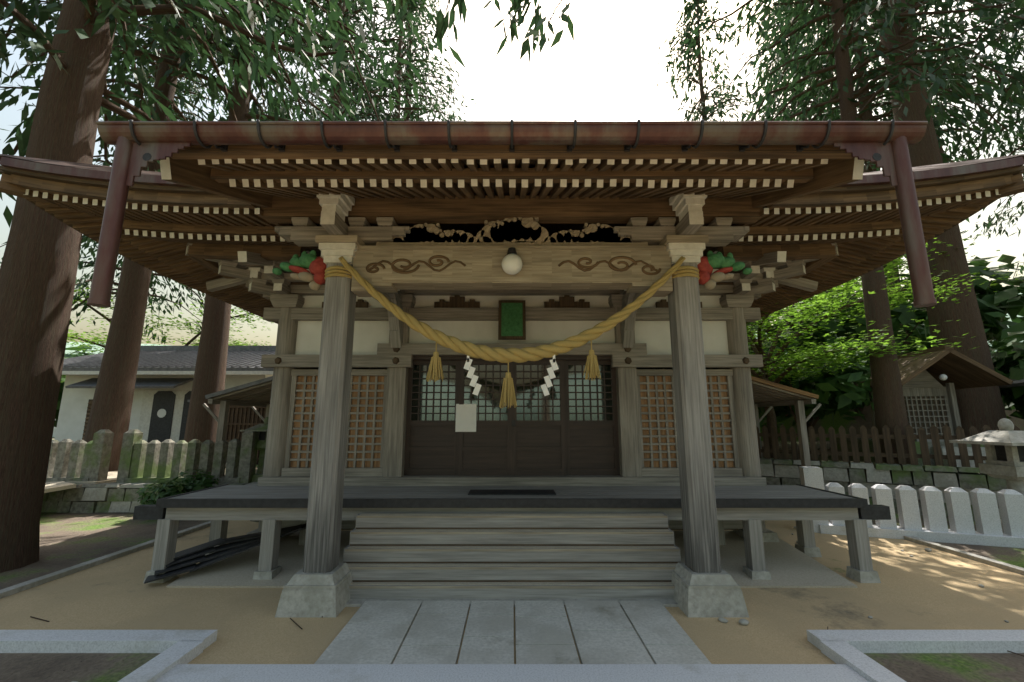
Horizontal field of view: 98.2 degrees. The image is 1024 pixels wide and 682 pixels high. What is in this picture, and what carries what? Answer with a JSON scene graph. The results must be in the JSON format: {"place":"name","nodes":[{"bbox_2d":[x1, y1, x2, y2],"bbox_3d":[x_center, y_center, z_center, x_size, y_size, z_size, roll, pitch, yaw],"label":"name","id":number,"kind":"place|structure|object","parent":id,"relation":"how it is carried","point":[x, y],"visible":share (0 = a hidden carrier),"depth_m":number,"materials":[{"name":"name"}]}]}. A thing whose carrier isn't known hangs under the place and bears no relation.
{"place":"outdoors","nodes":[
{"label":"outdoors","id":0,"kind":"place"},
{"bbox_2d":[44,471,117,492],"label":"ramp path","id":1,"kind":"structure","parent":0,"point":[63,485],"depth_m":7.89,"materials":[{"name":"beige concrete"}]},
{"bbox_2d":[0,520,1023,641],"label":"sand ground","id":2,"kind":"structure","parent":0,"point":[923,589],"depth_m":3.86,"materials":[{"name":"beige sand"}]},
{"bbox_2d":[144,523,305,583],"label":"roof sheets under veranda","id":3,"kind":"object","parent":2,"relation":"on","point":[186,560],"visible":0.72,"depth_m":4.68,"materials":[{"name":"metal"}]},
{"bbox_2d":[202,376,821,466],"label":"annex roofs","id":4,"kind":"structure","parent":2,"relation":"on","point":[257,393],"depth_m":8.38,"materials":[{"name":"wood"}]},
{"bbox_2d":[30,526,1023,681],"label":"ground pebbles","id":5,"kind":"object","parent":2,"relation":"on","point":[744,622],"depth_m":3.52,"materials":[{"name":"stone"}]},
{"bbox_2d":[87,119,936,307],"bbox_3d":[0.000,-0.792,2.794,5.160,1.202,0.306,0,-10,0],"label":"rain gutter","id":6,"kind":"object","parent":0,"point":[140,145],"visible":1,"depth_m":2.77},
{"bbox_2d":[0,481,1023,681],"bbox_3d":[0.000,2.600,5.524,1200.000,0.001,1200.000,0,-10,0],"label":"ground","id":7,"kind":"structure","parent":0,"point":[69,539],"depth_m":3.04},
{"bbox_2d":[0,0,123,53],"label":"cedar tree","id":8,"kind":"object","parent":7,"relation":"on","point":[3,39],"visible":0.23,"depth_m":7.12,"materials":[{"name":"green plant"}]},
{"bbox_2d":[135,469,219,504],"bbox_3d":[-5.642,2.623,7.607,1.017,0.765,1.215,-3,-11,15],"label":"bush","id":9,"kind":"object","parent":7,"relation":"on","point":[200,482],"visible":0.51,"depth_m":7.39,"materials":[{"name":"green plant"}]},
{"bbox_2d":[0,0,423,572],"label":"cedar tree","id":10,"kind":"object","parent":7,"relation":"on","point":[39,267],"visible":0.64,"depth_m":5.62,"materials":[{"name":"green plant"}]},
{"bbox_2d":[83,0,152,61],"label":"tree foliage","id":11,"kind":"object","parent":10,"relation":"attached to","point":[106,5],"visible":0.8,"depth_m":5.50,"materials":[{"name":"green plant"}]},
{"bbox_2d":[282,0,584,67],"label":"tree foliage","id":12,"kind":"object","parent":10,"relation":"attached to","point":[442,23],"visible":1,"depth_m":5.38,"materials":[{"name":"green plant"}]},
{"bbox_2d":[261,193,762,616],"bbox_3d":[0.000,0.412,4.115,5.000,3.800,0.755,0,-10,0],"label":"porch frame","id":13,"kind":"object","parent":7,"relation":"on","point":[512,245],"visible":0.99,"depth_m":4.27,"materials":[{"name":"brown wood"}]},
{"bbox_2d":[324,256,699,407],"bbox_3d":[0.000,-0.085,4.177,3.683,1.433,0.534,0,-10,0],"label":"shimenawa rope","id":14,"kind":"object","parent":13,"relation":"attached to","point":[507,355],"visible":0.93,"depth_m":3.97,"materials":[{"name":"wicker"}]},
{"bbox_2d":[133,484,890,606],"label":"wooden steps","id":15,"kind":"structure","parent":7,"relation":"on","point":[563,544],"depth_m":4.41,"materials":[{"name":"grey wood"}]},
{"bbox_2d":[0,521,1023,681],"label":"paving kerbs","id":16,"kind":"structure","parent":7,"relation":"on","point":[365,644],"depth_m":3.07,"materials":[{"name":"stone"}]},
{"bbox_2d":[247,282,778,541],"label":"shrine building","id":17,"kind":"structure","parent":7,"relation":"on","point":[409,424],"depth_m":5.81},
{"bbox_2d":[0,145,1023,323],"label":"shrine roof eaves","id":18,"kind":"object","parent":17,"relation":"on","point":[195,220],"visible":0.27,"depth_m":4.30,"materials":[{"name":"brown wood"}]},
{"bbox_2d":[41,458,1006,521],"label":"stone retaining walls","id":19,"kind":"structure","parent":7,"relation":"on","point":[107,497],"depth_m":7.80,"materials":[{"name":"stone"}]},
{"bbox_2d":[756,424,1019,467],"bbox_3d":[6.333,1.945,8.475,4.971,0.703,0.062,-7,-13,35],"label":"picket fence","id":20,"kind":"object","parent":19,"relation":"on","point":[951,457],"visible":0.67,"depth_m":8.13,"materials":[{"name":"wood"}]},
{"bbox_2d":[799,466,1023,547],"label":"stone fence","id":21,"kind":"object","parent":7,"relation":"on","point":[988,532],"visible":0.88,"depth_m":5.97,"materials":[{"name":"stone"}]},
{"bbox_2d":[949,418,1023,532],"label":"stone lantern","id":22,"kind":"object","parent":7,"relation":"on","point":[1004,447],"visible":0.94,"depth_m":6.19,"materials":[{"name":"stone"}]},
{"bbox_2d":[188,642,835,663],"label":"sand ground","id":23,"kind":"structure","parent":0,"point":[312,653],"depth_m":3.05,"materials":[{"name":"beige sand"}]},
{"bbox_2d":[0,0,1023,345],"label":"sky","id":24,"kind":"structure","parent":0,"point":[609,71],"materials":[{"name":"white"}]},
{"bbox_2d":[53,293,1023,436],"bbox_3d":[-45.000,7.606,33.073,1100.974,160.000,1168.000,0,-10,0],"label":"distant hills","id":25,"kind":"structure","parent":0,"point":[66,352],"depth_m":230.46,"materials":[{"name":"green plant"}]},
{"bbox_2d":[758,388,1023,484],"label":"bank ground","id":26,"kind":"structure","parent":0,"point":[826,423],"depth_m":17.59,"materials":[{"name":"soil"}]},
{"bbox_2d":[657,0,780,333],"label":"cedar tree","id":27,"kind":"object","parent":26,"relation":"on","point":[702,109],"visible":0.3,"depth_m":30.50,"materials":[{"name":"green plant"}]},
{"bbox_2d":[747,322,768,354],"bbox_3d":[7.670,0.040,19.739,7.459,5.610,8.909,-7,-12,34],"label":"foliage","id":28,"kind":"object","parent":26,"relation":"on","point":[753,329],"depth_m":18.91,"materials":[{"name":"green plant"}]},
{"bbox_2d":[748,339,873,433],"bbox_3d":[7.769,1.304,12.267,4.454,2.805,3.730,-6,-12,30],"label":"bush","id":29,"kind":"object","parent":26,"relation":"on","point":[829,387],"visible":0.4,"depth_m":11.32,"materials":[{"name":"green plant"}]},
{"bbox_2d":[745,0,908,330],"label":"cedar tree","id":30,"kind":"object","parent":26,"relation":"on","point":[774,38],"visible":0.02,"depth_m":26.79,"materials":[{"name":"green plant"}]},
{"bbox_2d":[753,1,907,317],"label":"cedar tree","id":31,"kind":"object","parent":26,"relation":"on","point":[772,30],"visible":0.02,"depth_m":35.09,"materials":[{"name":"green plant"}]},
{"bbox_2d":[651,0,1023,435],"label":"cedar tree","id":32,"kind":"object","parent":26,"relation":"on","point":[979,408],"visible":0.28,"depth_m":11.61,"materials":[{"name":"green plant"}]},
{"bbox_2d":[762,273,931,412],"bbox_3d":[11.547,0.345,14.713,6.479,4.080,5.425,10,-14,-43],"label":"bush","id":33,"kind":"object","parent":26,"relation":"on","point":[903,316],"visible":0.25,"depth_m":13.60,"materials":[{"name":"green plant"}]},
{"bbox_2d":[706,0,1023,479],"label":"cedar tree","id":34,"kind":"object","parent":26,"relation":"on","point":[890,412],"visible":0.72,"depth_m":8.82,"materials":[{"name":"green plant"}]},
{"bbox_2d":[746,229,999,415],"bbox_3d":[9.065,-0.317,16.115,11.251,6.022,12.523,5,-11,-24],"label":"maple tree","id":35,"kind":"object","parent":26,"relation":"on","point":[887,267],"visible":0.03,"depth_m":13.99,"materials":[{"name":"green plant"}]},
{"bbox_2d":[746,261,1022,457],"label":"maple tree","id":36,"kind":"object","parent":26,"relation":"on","point":[767,370],"visible":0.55,"depth_m":9.64,"materials":[{"name":"green plant"}]},
{"bbox_2d":[748,0,1023,352],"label":"cedar tree","id":37,"kind":"object","parent":26,"relation":"on","point":[867,114],"visible":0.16,"depth_m":17.19,"materials":[{"name":"green plant"}]},
{"bbox_2d":[797,254,1023,358],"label":"tree","id":38,"kind":"object","parent":26,"relation":"on","point":[995,308],"visible":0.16,"depth_m":15.57,"materials":[{"name":"green plant"}]},
{"bbox_2d":[815,0,1023,250],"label":"cedar tree","id":39,"kind":"object","parent":26,"relation":"on","point":[954,146],"visible":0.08,"depth_m":21.92,"materials":[{"name":"green plant"}]},
{"bbox_2d":[836,345,1012,467],"bbox_3d":[9.568,1.586,10.152,2.400,2.750,3.260,-1,-10,8],"label":"small shrine","id":40,"kind":"object","parent":26,"relation":"on","point":[935,379],"visible":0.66,"depth_m":10.17,"materials":[{"name":"wood"}]},
{"bbox_2d":[891,0,1023,206],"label":"cedar tree","id":41,"kind":"object","parent":26,"relation":"on","point":[1012,50],"visible":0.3,"depth_m":16.19,"materials":[{"name":"green plant"}]},
{"bbox_2d":[960,4,1023,278],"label":"cedar tree","id":42,"kind":"object","parent":26,"relation":"on","point":[989,223],"visible":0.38,"depth_m":22.26,"materials":[{"name":"green plant"}]},
{"bbox_2d":[988,331,1023,418],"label":"bush","id":43,"kind":"object","parent":26,"relation":"on","point":[1008,362],"visible":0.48,"depth_m":11.07,"materials":[{"name":"green plant"}]},
{"bbox_2d":[999,376,1023,387],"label":"roof","id":44,"kind":"structure","parent":26,"relation":"on","point":[1016,383],"depth_m":10.36,"materials":[{"name":"stone"}]},
{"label":"terrace ground","id":45,"kind":"structure","parent":0,"visible":0},
{"bbox_2d":[54,344,104,426],"bbox_3d":[-24.529,3.247,26.006,8.816,6.630,10.529,2,-10,-9],"label":"bush","id":46,"kind":"object","parent":45,"relation":"on","point":[72,355],"visible":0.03,"depth_m":23.23,"materials":[{"name":"green plant"}]},
{"bbox_2d":[0,1,241,344],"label":"cedar tree","id":47,"kind":"object","parent":45,"relation":"on","point":[120,262],"visible":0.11,"depth_m":19.96,"materials":[{"name":"green plant"}]},
{"bbox_2d":[2,258,273,380],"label":"hillside","id":48,"kind":"structure","parent":45,"relation":"on","point":[108,319],"depth_m":20.62,"materials":[{"name":"green plant"}]},
{"bbox_2d":[75,51,212,337],"bbox_3d":[-24.702,-7.792,29.458,11.302,29.198,9.260,-3,-11,14],"label":"cedar tree","id":49,"kind":"object","parent":45,"relation":"on","point":[188,96],"visible":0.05,"depth_m":30.46,"materials":[{"name":"green plant"}]},
{"bbox_2d":[46,429,258,482],"bbox_3d":[-7.450,2.137,8.251,5.300,0.965,0.240,0,-10,0],"label":"stone fence","id":50,"kind":"object","parent":45,"relation":"on","point":[142,461],"visible":0.78,"depth_m":8.18,"materials":[{"name":"stone"}]},
{"bbox_2d":[54,346,275,442],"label":"building","id":51,"kind":"structure","parent":45,"relation":"on","point":[162,390],"depth_m":12.93,"materials":[{"name":"paint"}]},
{"bbox_2d":[0,0,367,471],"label":"cedar tree","id":52,"kind":"object","parent":45,"relation":"on","point":[111,407],"visible":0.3,"depth_m":10.51,"materials":[{"name":"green plant"}]},
{"bbox_2d":[0,0,414,473],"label":"cedar tree","id":53,"kind":"object","parent":45,"relation":"on","point":[209,378],"visible":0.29,"depth_m":10.09,"materials":[{"name":"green plant"}]},
{"bbox_2d":[187,400,265,463],"bbox_3d":[-6.600,2.424,11.858,4.200,1.690,0.220,0,-10,0],"label":"lattice fence","id":54,"kind":"object","parent":45,"relation":"on","point":[242,417],"visible":0.05,"depth_m":11.91,"materials":[{"name":"wood"}]},
{"bbox_2d":[240,417,268,481],"bbox_3d":[-4.750,2.066,8.518,0.640,1.200,0.640,0,-10,0],"label":"stone lantern","id":55,"kind":"object","parent":45,"relation":"on","point":[261,429],"visible":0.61,"depth_m":8.39,"materials":[{"name":"stone"}]},
{"bbox_2d":[195,0,434,120],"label":"cedar tree","id":56,"kind":"object","parent":45,"relation":"on","point":[347,16],"visible":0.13,"depth_m":20.59,"materials":[{"name":"green plant"}]},
{"bbox_2d":[286,0,394,120],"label":"cedar tree","id":57,"kind":"object","parent":45,"relation":"on","point":[324,88],"visible":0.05,"depth_m":33.17,"materials":[{"name":"green plant"}]},
{"bbox_2d":[329,0,462,120],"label":"cedar tree","id":58,"kind":"object","parent":45,"relation":"on","point":[412,7],"visible":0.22,"depth_m":23.36,"materials":[{"name":"green plant"}]},
{"bbox_2d":[342,0,477,120],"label":"cedar tree","id":59,"kind":"object","parent":45,"relation":"on","point":[429,104],"visible":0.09,"depth_m":29.53,"materials":[{"name":"green plant"}]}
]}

